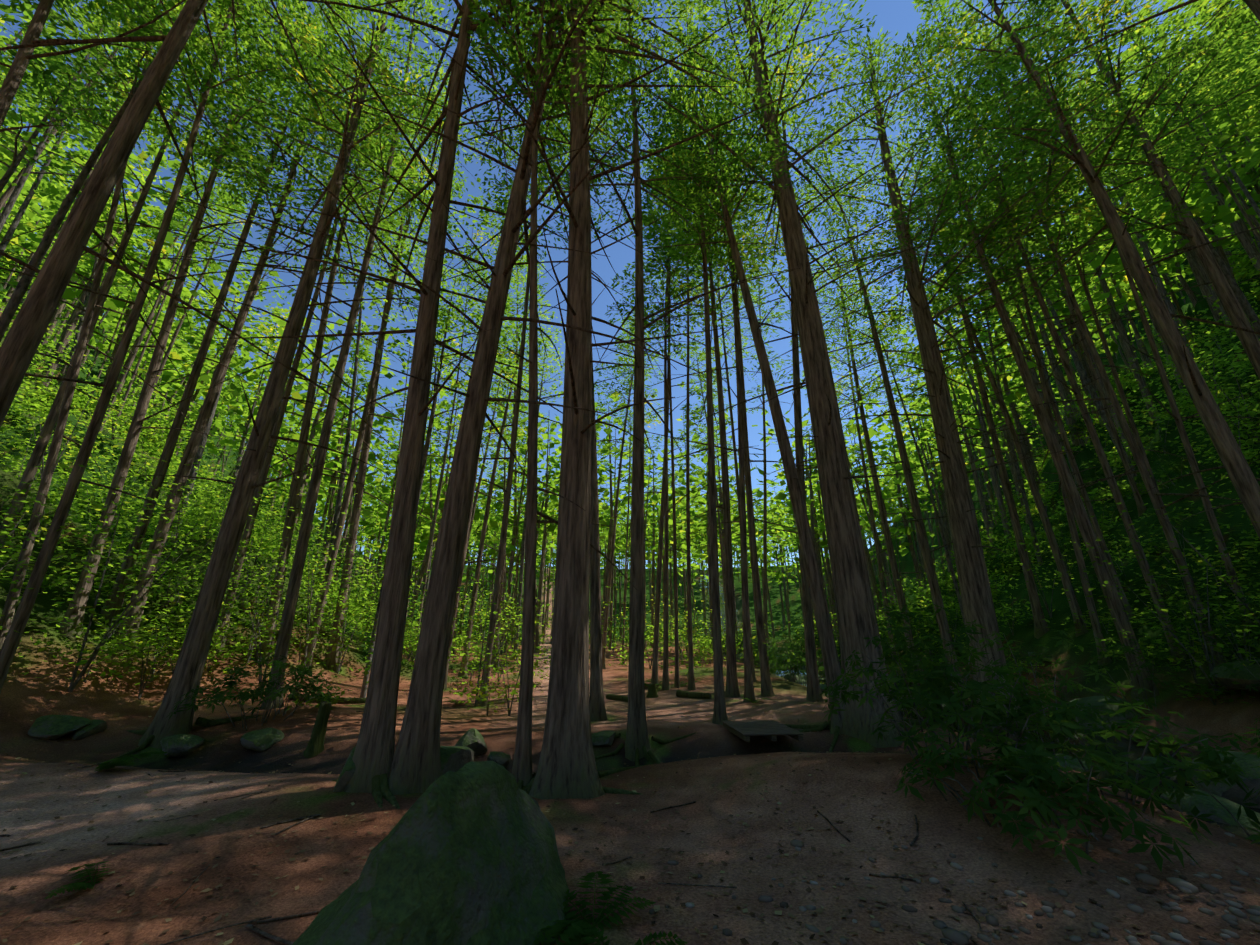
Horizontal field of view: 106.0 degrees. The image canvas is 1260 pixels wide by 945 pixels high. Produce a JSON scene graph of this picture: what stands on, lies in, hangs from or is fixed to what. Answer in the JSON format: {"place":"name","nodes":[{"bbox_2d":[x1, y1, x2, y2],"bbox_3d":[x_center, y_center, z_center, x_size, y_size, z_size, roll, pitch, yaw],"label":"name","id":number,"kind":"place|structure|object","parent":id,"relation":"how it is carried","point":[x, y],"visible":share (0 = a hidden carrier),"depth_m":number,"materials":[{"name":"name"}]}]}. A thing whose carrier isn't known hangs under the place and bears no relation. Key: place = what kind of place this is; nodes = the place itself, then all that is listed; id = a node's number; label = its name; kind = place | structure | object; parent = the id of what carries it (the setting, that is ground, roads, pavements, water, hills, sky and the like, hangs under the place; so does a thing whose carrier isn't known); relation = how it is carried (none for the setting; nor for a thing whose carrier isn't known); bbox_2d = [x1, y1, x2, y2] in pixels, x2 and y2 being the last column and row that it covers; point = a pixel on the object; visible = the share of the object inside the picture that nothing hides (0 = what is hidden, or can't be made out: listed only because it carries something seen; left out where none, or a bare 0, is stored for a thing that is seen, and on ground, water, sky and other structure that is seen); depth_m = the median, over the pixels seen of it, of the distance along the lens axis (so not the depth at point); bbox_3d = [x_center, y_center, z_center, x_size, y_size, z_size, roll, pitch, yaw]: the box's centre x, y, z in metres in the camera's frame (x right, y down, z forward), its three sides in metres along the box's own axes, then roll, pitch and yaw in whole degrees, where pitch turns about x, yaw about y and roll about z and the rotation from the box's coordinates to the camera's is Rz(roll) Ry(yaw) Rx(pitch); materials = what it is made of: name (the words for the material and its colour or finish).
{"place":"outdoors","nodes":[
{"label":"outdoors","id":0,"kind":"place"},
{"bbox_2d":[0,0,1258,569],"label":"sky","id":1,"kind":"structure","parent":0,"point":[901,16],"materials":[{"name":"blue"}]},
{"bbox_2d":[0,175,1259,944],"bbox_3d":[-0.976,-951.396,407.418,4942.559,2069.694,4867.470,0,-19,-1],"label":"terrain","id":2,"kind":"structure","parent":0,"point":[116,705],"depth_m":5.36,"materials":[{"name":"brown soil"}]},
{"bbox_2d":[28,715,91,739],"bbox_3d":[-10.135,4.503,8.416,0.851,0.387,0.659,0,-19,-1],"label":"boulder","id":3,"kind":"object","parent":2,"relation":"on","point":[51,727],"visible":0.94,"depth_m":8.28,"materials":[{"name":"green stone"}]},
{"bbox_2d":[0,1,211,426],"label":"forest broadleaf","id":4,"kind":"object","parent":2,"relation":"on","point":[8,235],"visible":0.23,"depth_m":32.12,"materials":[{"name":"green plant"}]},
{"bbox_2d":[0,0,273,432],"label":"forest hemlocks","id":5,"kind":"object","parent":2,"relation":"on","point":[225,197],"visible":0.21,"depth_m":33.21,"materials":[{"name":"green plant"}]},
{"bbox_2d":[0,0,282,648],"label":"hemlock tree","id":6,"kind":"object","parent":2,"relation":"on","point":[34,523],"visible":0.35,"depth_m":12.22,"materials":[{"name":"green plant"}]},
{"bbox_2d":[0,0,284,553],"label":"forest hemlocks","id":7,"kind":"object","parent":2,"relation":"on","point":[15,75],"visible":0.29,"depth_m":13.27,"materials":[{"name":"green plant"}]},
{"bbox_2d":[0,0,308,341],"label":"forest broadleaf","id":8,"kind":"object","parent":2,"relation":"on","point":[15,299],"visible":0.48,"depth_m":14.30,"materials":[{"name":"green plant"}]},
{"bbox_2d":[0,0,329,692],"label":"hemlock tree","id":9,"kind":"object","parent":2,"relation":"on","point":[21,616],"visible":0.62,"depth_m":11.01,"materials":[{"name":"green plant"}]},
{"bbox_2d":[160,734,205,757],"bbox_3d":[-7.857,4.814,8.388,0.774,0.344,0.580,-12,-22,31],"label":"rock","id":10,"kind":"object","parent":2,"relation":"on","point":[181,745],"visible":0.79,"depth_m":8.19,"materials":[{"name":"green stone"}]},
{"bbox_2d":[58,0,333,637],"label":"hemlock tree","id":11,"kind":"object","parent":2,"relation":"on","point":[123,466],"visible":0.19,"depth_m":14.18,"materials":[{"name":"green plant"}]},
{"bbox_2d":[0,0,404,427],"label":"hemlock tree","id":12,"kind":"object","parent":2,"relation":"on","point":[24,336],"visible":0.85,"depth_m":7.21,"materials":[{"name":"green plant"}]},
{"bbox_2d":[100,0,372,625],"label":"hemlock tree","id":13,"kind":"object","parent":2,"relation":"on","point":[172,437],"visible":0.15,"depth_m":15.09,"materials":[{"name":"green plant"}]},
{"bbox_2d":[112,0,380,646],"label":"hemlock tree","id":14,"kind":"object","parent":2,"relation":"on","point":[193,445],"visible":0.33,"depth_m":15.52,"materials":[{"name":"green plant"}]},
{"bbox_2d":[166,654,337,730],"bbox_3d":[-7.230,4.280,9.342,2.507,1.312,2.711,0,-19,-1],"label":"rhododendron bush","id":15,"kind":"object","parent":2,"relation":"on","point":[217,697],"visible":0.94,"depth_m":9.06,"materials":[{"name":"green plant"}]},
{"bbox_2d":[240,728,283,751],"bbox_3d":[-6.467,4.692,8.346,0.580,0.347,0.604,0,-19,-1],"label":"rock","id":16,"kind":"object","parent":2,"relation":"on","point":[260,740],"visible":0.85,"depth_m":8.20,"materials":[{"name":"green stone"}]},
{"bbox_2d":[228,666,337,715],"bbox_3d":[-7.296,4.686,10.147,1.986,1.008,1.674,12,-22,-30],"label":"rhododendron bush","id":17,"kind":"object","parent":2,"relation":"on","point":[299,688],"visible":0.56,"depth_m":10.03,"materials":[{"name":"green plant"}]},
{"bbox_2d":[131,0,463,748],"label":"tree","id":18,"kind":"object","parent":2,"relation":"on","point":[188,669],"visible":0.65,"depth_m":12.53,"materials":[{"name":"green plant"}]},
{"bbox_2d":[210,51,416,651],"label":"hemlock tree","id":19,"kind":"object","parent":2,"relation":"on","point":[253,511],"visible":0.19,"depth_m":17.18,"materials":[{"name":"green plant"}]},
{"bbox_2d":[303,701,331,757],"bbox_3d":[-5.380,4.428,8.185,0.293,0.916,0.290,-11,-22,28],"label":"tree stump","id":20,"kind":"object","parent":2,"relation":"on","point":[315,747],"visible":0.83,"depth_m":8.11,"materials":[{"name":"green plant"}]},
{"bbox_2d":[222,31,416,664],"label":"hemlock tree","id":21,"kind":"object","parent":2,"relation":"on","point":[299,466],"visible":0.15,"depth_m":16.79,"materials":[{"name":"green plant"}]},
{"bbox_2d":[0,262,667,715],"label":"understory saplings","id":22,"kind":"object","parent":2,"relation":"on","point":[210,508],"visible":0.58,"depth_m":14.35,"materials":[{"name":"green plant"}]},
{"bbox_2d":[201,0,503,709],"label":"forest hemlocks","id":23,"kind":"object","parent":2,"relation":"on","point":[286,626],"visible":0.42,"depth_m":15.46,"materials":[{"name":"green plant"}]},
{"bbox_2d":[207,299,502,641],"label":"trees","id":24,"kind":"object","parent":2,"relation":"on","point":[358,389],"visible":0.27,"depth_m":40.04,"materials":[{"name":"green plant"}]},
{"bbox_2d":[164,155,557,697],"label":"broadleaf forest","id":25,"kind":"object","parent":2,"relation":"on","point":[199,455],"visible":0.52,"depth_m":20.38,"materials":[{"name":"green plant"}]},
{"bbox_2d":[223,302,505,623],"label":"broadleaf forest","id":26,"kind":"object","parent":2,"relation":"on","point":[272,331],"visible":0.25,"depth_m":39.67,"materials":[{"name":"green plant"}]},
{"bbox_2d":[274,88,467,675],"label":"hemlock tree","id":27,"kind":"object","parent":2,"relation":"on","point":[344,505],"visible":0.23,"depth_m":18.34,"materials":[{"name":"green plant"}]},
{"bbox_2d":[302,70,460,671],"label":"hemlock tree","id":28,"kind":"object","parent":2,"relation":"on","point":[351,545],"visible":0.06,"depth_m":17.97,"materials":[{"name":"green plant"}]},
{"bbox_2d":[292,760,569,944],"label":"boulder","id":29,"kind":"object","parent":2,"relation":"on","point":[466,854],"visible":0.98,"depth_m":2.70,"materials":[{"name":"green stone"}]},
{"bbox_2d":[440,746,473,773],"bbox_3d":[-2.467,3.833,6.237,0.628,0.510,0.876,-5,-20,13],"label":"rock","id":30,"kind":"object","parent":2,"relation":"on","point":[455,758],"visible":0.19,"depth_m":6.05,"materials":[{"name":"green stone"}]},
{"bbox_2d":[386,189,545,689],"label":"tree","id":31,"kind":"object","parent":2,"relation":"on","point":[509,300],"visible":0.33,"depth_m":21.27,"materials":[{"name":"green plant"}]},
{"bbox_2d":[197,0,753,794],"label":"tree","id":32,"kind":"object","parent":2,"relation":"on","point":[411,764],"visible":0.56,"depth_m":7.31,"materials":[{"name":"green plant"}]},
{"bbox_2d":[431,329,527,656],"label":"tree","id":33,"kind":"object","parent":2,"relation":"on","point":[481,473],"visible":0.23,"depth_m":36.54,"materials":[{"name":"green plant"}]},
{"bbox_2d":[444,257,562,677],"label":"tree","id":34,"kind":"object","parent":2,"relation":"on","point":[480,551],"visible":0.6,"depth_m":24.74,"materials":[{"name":"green plant"}]},
{"bbox_2d":[423,65,604,706],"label":"tree","id":35,"kind":"object","parent":2,"relation":"on","point":[502,542],"visible":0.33,"depth_m":15.96,"materials":[{"name":"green plant"}]},
{"bbox_2d":[466,254,564,666],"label":"tree","id":36,"kind":"object","parent":2,"relation":"on","point":[504,563],"visible":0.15,"depth_m":29.73,"materials":[{"name":"green plant"}]},
{"bbox_2d":[343,0,694,785],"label":"tree","id":37,"kind":"object","parent":2,"relation":"on","point":[523,760],"visible":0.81,"depth_m":8.80,"materials":[{"name":"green plant"}]},
{"bbox_2d":[441,0,680,383],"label":"tree","id":38,"kind":"object","parent":2,"relation":"on","point":[592,143],"visible":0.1,"depth_m":16.68,"materials":[{"name":"green plant"}]},
{"bbox_2d":[509,317,630,660],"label":"trees","id":39,"kind":"object","parent":2,"relation":"on","point":[519,597],"visible":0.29,"depth_m":36.77,"materials":[{"name":"green plant"}]},
{"bbox_2d":[476,12,665,720],"bbox_3d":[-1.659,-7.679,15.785,6.126,29.146,7.639,0,-19,-1],"label":"tree","id":40,"kind":"object","parent":2,"relation":"on","point":[597,709],"visible":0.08,"depth_m":12.06,"materials":[{"name":"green plant"}]},
{"bbox_2d":[101,715,1077,808],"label":"rocks","id":41,"kind":"object","parent":2,"relation":"on","point":[380,787],"visible":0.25,"depth_m":8.55,"materials":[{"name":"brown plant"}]},
{"bbox_2d":[407,586,816,715],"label":"understory saplings","id":42,"kind":"object","parent":2,"relation":"on","point":[613,646],"visible":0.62,"depth_m":22.02,"materials":[{"name":"green plant"}]},
{"bbox_2d":[480,334,755,655],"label":"trees","id":43,"kind":"object","parent":2,"relation":"on","point":[692,412],"visible":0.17,"depth_m":41.53,"materials":[{"name":"green plant"}]},
{"bbox_2d":[449,0,799,798],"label":"tree","id":44,"kind":"object","parent":2,"relation":"on","point":[567,766],"visible":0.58,"depth_m":7.52,"materials":[{"name":"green plant"}]},
{"bbox_2d":[0,0,1259,653],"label":"background trees","id":45,"kind":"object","parent":2,"relation":"on","point":[1228,216],"visible":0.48,"depth_m":43.16,"materials":[{"name":"green plant"}]},
{"bbox_2d":[0,697,1259,944],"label":"leaf litter and twigs","id":46,"kind":"object","parent":2,"relation":"on","point":[284,941],"visible":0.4,"depth_m":3.79,"materials":[{"name":"brown plant"}]},
{"bbox_2d":[26,533,1254,944],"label":"ferns","id":47,"kind":"object","parent":2,"relation":"on","point":[576,931],"visible":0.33,"depth_m":3.09,"materials":[{"name":"green plant"}]},
{"bbox_2d":[604,172,723,687],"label":"tree","id":48,"kind":"object","parent":2,"relation":"on","point":[654,679],"visible":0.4,"depth_m":19.50,"materials":[{"name":"green plant"}]},
{"bbox_2d":[530,0,799,761],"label":"hemlock tree","id":49,"kind":"object","parent":2,"relation":"on","point":[637,734],"visible":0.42,"depth_m":12.54,"materials":[{"name":"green plant"}]},
{"bbox_2d":[611,152,722,690],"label":"tree","id":50,"kind":"object","parent":2,"relation":"on","point":[665,682],"visible":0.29,"depth_m":19.22,"materials":[{"name":"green plant"}]},
{"bbox_2d":[622,119,720,687],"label":"tree","id":51,"kind":"object","parent":2,"relation":"on","point":[677,681],"visible":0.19,"depth_m":19.29,"materials":[{"name":"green plant"}]},
{"bbox_2d":[596,93,751,690],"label":"tree","id":52,"kind":"object","parent":2,"relation":"on","point":[691,683],"visible":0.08,"depth_m":17.59,"materials":[{"name":"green plant"}]},
{"bbox_2d":[619,146,789,697],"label":"tree","id":53,"kind":"object","parent":2,"relation":"on","point":[732,688],"visible":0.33,"depth_m":17.36,"materials":[{"name":"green plant"}]},
{"bbox_2d":[594,0,820,724],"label":"forest hemlocks","id":54,"kind":"object","parent":2,"relation":"on","point":[719,714],"visible":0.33,"depth_m":17.16,"materials":[{"name":"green plant"}]},
{"bbox_2d":[620,62,823,701],"bbox_3d":[3.825,-5.976,16.142,5.749,25.908,6.834,11,-22,-29],"label":"tree","id":55,"kind":"object","parent":2,"relation":"on","point":[749,693],"visible":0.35,"depth_m":15.79,"materials":[{"name":"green plant"}]},
{"bbox_2d":[670,103,818,696],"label":"tree","id":56,"kind":"object","parent":2,"relation":"on","point":[766,688],"visible":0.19,"depth_m":16.42,"materials":[{"name":"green plant"}]},
{"bbox_2d":[645,31,844,734],"bbox_3d":[3.615,-5.448,14.879,4.756,24.290,6.169,-12,-22,31],"label":"tree","id":57,"kind":"object","parent":2,"relation":"on","point":[831,664],"visible":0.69,"depth_m":13.47,"materials":[{"name":"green plant"}]},
{"bbox_2d":[722,720,802,741],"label":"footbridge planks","id":58,"kind":"object","parent":2,"relation":"on","point":[744,730],"visible":1,"depth_m":9.28,"materials":[{"name":"grey wood"}]},
{"bbox_2d":[613,0,970,747],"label":"hemlock tree","id":59,"kind":"object","parent":2,"relation":"on","point":[853,600],"visible":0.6,"depth_m":13.02,"materials":[{"name":"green plant"}]},
{"bbox_2d":[701,0,914,701],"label":"tree","id":60,"kind":"object","parent":2,"relation":"on","point":[813,689],"visible":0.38,"depth_m":16.72,"materials":[{"name":"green plant"}]},
{"bbox_2d":[721,241,930,674],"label":"trees","id":61,"kind":"object","parent":2,"relation":"on","point":[874,529],"visible":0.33,"depth_m":29.07,"materials":[{"name":"green plant"}]},
{"bbox_2d":[789,214,960,685],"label":"tree","id":62,"kind":"object","parent":2,"relation":"on","point":[890,551],"visible":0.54,"depth_m":25.69,"materials":[{"name":"green plant"}]},
{"bbox_2d":[771,127,997,706],"bbox_3d":[11.114,-5.091,21.133,9.221,29.350,7.321,0,-19,-1],"label":"tree","id":63,"kind":"object","parent":2,"relation":"on","point":[941,617],"visible":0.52,"depth_m":21.07,"materials":[{"name":"green plant"}]},
{"bbox_2d":[735,283,1045,632],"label":"trees","id":64,"kind":"object","parent":2,"relation":"on","point":[891,590],"visible":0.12,"depth_m":47.84,"materials":[{"name":"green plant"}]},
{"bbox_2d":[734,296,1052,630],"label":"trees","id":65,"kind":"object","parent":2,"relation":"on","point":[921,480],"visible":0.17,"depth_m":51.11,"materials":[{"name":"green plant"}]},
{"bbox_2d":[877,620,980,722],"bbox_3d":[6.186,4.412,10.621,2.962,2.159,2.846,0,-19,-1],"label":"rhododendron bush","id":66,"kind":"object","parent":2,"relation":"on","point":[900,684],"visible":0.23,"depth_m":10.30,"materials":[{"name":"green plant"}]},
{"bbox_2d":[819,602,1040,763],"bbox_3d":[3.721,2.591,5.914,2.540,1.900,2.448,0,-19,-1],"label":"rhododendron bush","id":67,"kind":"object","parent":2,"relation":"on","point":[886,685],"visible":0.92,"depth_m":5.87,"materials":[{"name":"green plant"}]},
{"bbox_2d":[781,24,1100,723],"bbox_3d":[11.171,-6.486,17.680,9.548,29.508,9.794,0,-19,-1],"label":"hemlock tree","id":68,"kind":"object","parent":2,"relation":"on","point":[976,595],"visible":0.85,"depth_m":16.80,"materials":[{"name":"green plant"}]},
{"bbox_2d":[828,150,1072,632],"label":"trees","id":69,"kind":"object","parent":2,"relation":"on","point":[1028,513],"visible":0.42,"depth_m":24.36,"materials":[{"name":"green plant"}]},
{"bbox_2d":[649,774,1259,944],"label":"pebbles","id":70,"kind":"object","parent":2,"relation":"on","point":[952,935],"visible":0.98,"depth_m":3.13,"materials":[{"name":"stone"}]},
{"bbox_2d":[678,192,1259,720],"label":"understory saplings","id":71,"kind":"object","parent":2,"relation":"on","point":[1242,412],"visible":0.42,"depth_m":19.54,"materials":[{"name":"green plant"}]},
{"bbox_2d":[904,158,1049,638],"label":"hemlock tree","id":72,"kind":"object","parent":2,"relation":"on","point":[1038,616],"visible":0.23,"depth_m":21.11,"materials":[{"name":"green plant"}]},
{"bbox_2d":[875,121,1088,636],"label":"hemlock tree","id":73,"kind":"object","parent":2,"relation":"on","point":[1065,578],"visible":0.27,"depth_m":20.24,"materials":[{"name":"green plant"}]},
{"bbox_2d":[722,361,1259,843],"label":"rhododendron thicket","id":74,"kind":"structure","parent":2,"relation":"on","point":[800,645],"depth_m":13.02,"materials":[{"name":"green plant"}]},
{"bbox_2d":[870,648,1113,782],"bbox_3d":[3.790,2.713,5.411,1.959,1.346,2.189,0,-19,-1],"label":"rhododendron bush","id":75,"kind":"object","parent":2,"relation":"on","point":[940,693],"visible":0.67,"depth_m":5.15,"materials":[{"name":"green plant"}]},
{"bbox_2d":[725,646,1259,827],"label":"rocks","id":76,"kind":"object","parent":2,"relation":"on","point":[1230,798],"visible":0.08,"depth_m":6.96,"materials":[{"name":"stone"}]},
{"bbox_2d":[854,18,1159,699],"bbox_3d":[13.081,-7.101,17.259,8.033,28.337,7.448,0,-19,-1],"label":"tree","id":77,"kind":"object","parent":2,"relation":"on","point":[1088,534],"visible":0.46,"depth_m":16.42,"materials":[{"name":"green plant"}]},
{"bbox_2d":[894,721,1129,837],"bbox_3d":[3.457,2.800,4.458,1.524,0.846,1.745,14,-23,-35],"label":"rhododendron bush","id":78,"kind":"object","parent":2,"relation":"on","point":[1031,792],"visible":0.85,"depth_m":4.21,"materials":[{"name":"green plant"}]},
{"bbox_2d":[912,123,1133,618],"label":"hemlock tree","id":79,"kind":"object","parent":2,"relation":"on","point":[1090,510],"visible":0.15,"depth_m":19.09,"materials":[{"name":"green plant"}]},
{"bbox_2d":[900,0,1196,663],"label":"hemlock tree","id":80,"kind":"object","parent":2,"relation":"on","point":[1114,488],"visible":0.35,"depth_m":17.28,"materials":[{"name":"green plant"}]},
{"bbox_2d":[927,90,1172,665],"bbox_3d":[15.587,-6.052,17.841,6.529,25.300,6.592,9,-21,-25],"label":"hemlock tree","id":81,"kind":"object","parent":2,"relation":"on","point":[1096,626],"visible":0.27,"depth_m":18.45,"materials":[{"name":"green plant"}]},
{"bbox_2d":[911,0,1259,538],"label":"tree","id":82,"kind":"object","parent":2,"relation":"on","point":[1243,479],"visible":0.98,"depth_m":12.11,"materials":[{"name":"green plant"}]},
{"bbox_2d":[957,743,1214,874],"bbox_3d":[3.642,2.750,4.048,1.614,0.764,1.644,0,-19,-1],"label":"rhododendron bush","id":83,"kind":"object","parent":2,"relation":"on","point":[1140,828],"visible":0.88,"depth_m":3.77,"materials":[{"name":"green plant"}]},
{"bbox_2d":[933,9,1259,666],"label":"hemlock tree","id":84,"kind":"object","parent":2,"relation":"on","point":[1179,559],"visible":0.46,"depth_m":15.89,"materials":[{"name":"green plant"}]},
{"bbox_2d":[944,1,1259,505],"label":"forest broadleaf","id":85,"kind":"object","parent":2,"relation":"on","point":[1084,375],"visible":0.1,"depth_m":27.19,"materials":[{"name":"green plant"}]},
{"bbox_2d":[984,24,1219,615],"bbox_3d":[17.929,-8.213,19.056,6.542,27.324,6.519,0,-19,-1],"label":"hemlock tree","id":86,"kind":"object","parent":2,"relation":"on","point":[1123,397],"visible":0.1,"depth_m":18.01,"materials":[{"name":"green plant"}]},
{"bbox_2d":[971,0,1259,516],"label":"forest hemlocks","id":87,"kind":"object","parent":2,"relation":"on","point":[1138,500],"visible":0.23,"depth_m":20.66,"materials":[{"name":"green plant"}]},
{"bbox_2d":[983,698,1251,811],"bbox_3d":[4.776,2.820,4.859,2.084,0.967,2.017,0,-19,-1],"label":"rhododendron bush","id":88,"kind":"object","parent":2,"relation":"on","point":[1154,782],"visible":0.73,"depth_m":4.63,"materials":[{"name":"green plant"}]},
{"bbox_2d":[987,0,1259,379],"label":"tree","id":89,"kind":"object","parent":2,"relation":"on","point":[1237,317],"visible":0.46,"depth_m":15.11,"materials":[{"name":"green plant"}]},
{"bbox_2d":[992,0,1259,626],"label":"hemlock tree","id":90,"kind":"object","parent":2,"relation":"on","point":[1206,502],"visible":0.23,"depth_m":16.13,"materials":[{"name":"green plant"}]},
{"bbox_2d":[996,52,1259,426],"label":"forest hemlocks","id":91,"kind":"object","parent":2,"relation":"on","point":[1246,207],"visible":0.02,"depth_m":33.23,"materials":[{"name":"green plant"}]},
{"bbox_2d":[1027,0,1259,82],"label":"tree","id":92,"kind":"object","parent":2,"relation":"on","point":[1189,13],"visible":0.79,"depth_m":13.06,"materials":[{"name":"green plant"}]},
{"bbox_2d":[1030,2,1259,338],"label":"tree","id":93,"kind":"object","parent":2,"relation":"on","point":[1249,311],"visible":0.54,"depth_m":17.00,"materials":[{"name":"green plant"}]},
{"bbox_2d":[698,575,1259,844],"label":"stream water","id":94,"kind":"structure","parent":0,"point":[1122,746],"depth_m":10.42,"materials":[{"name":"grey liquid"}]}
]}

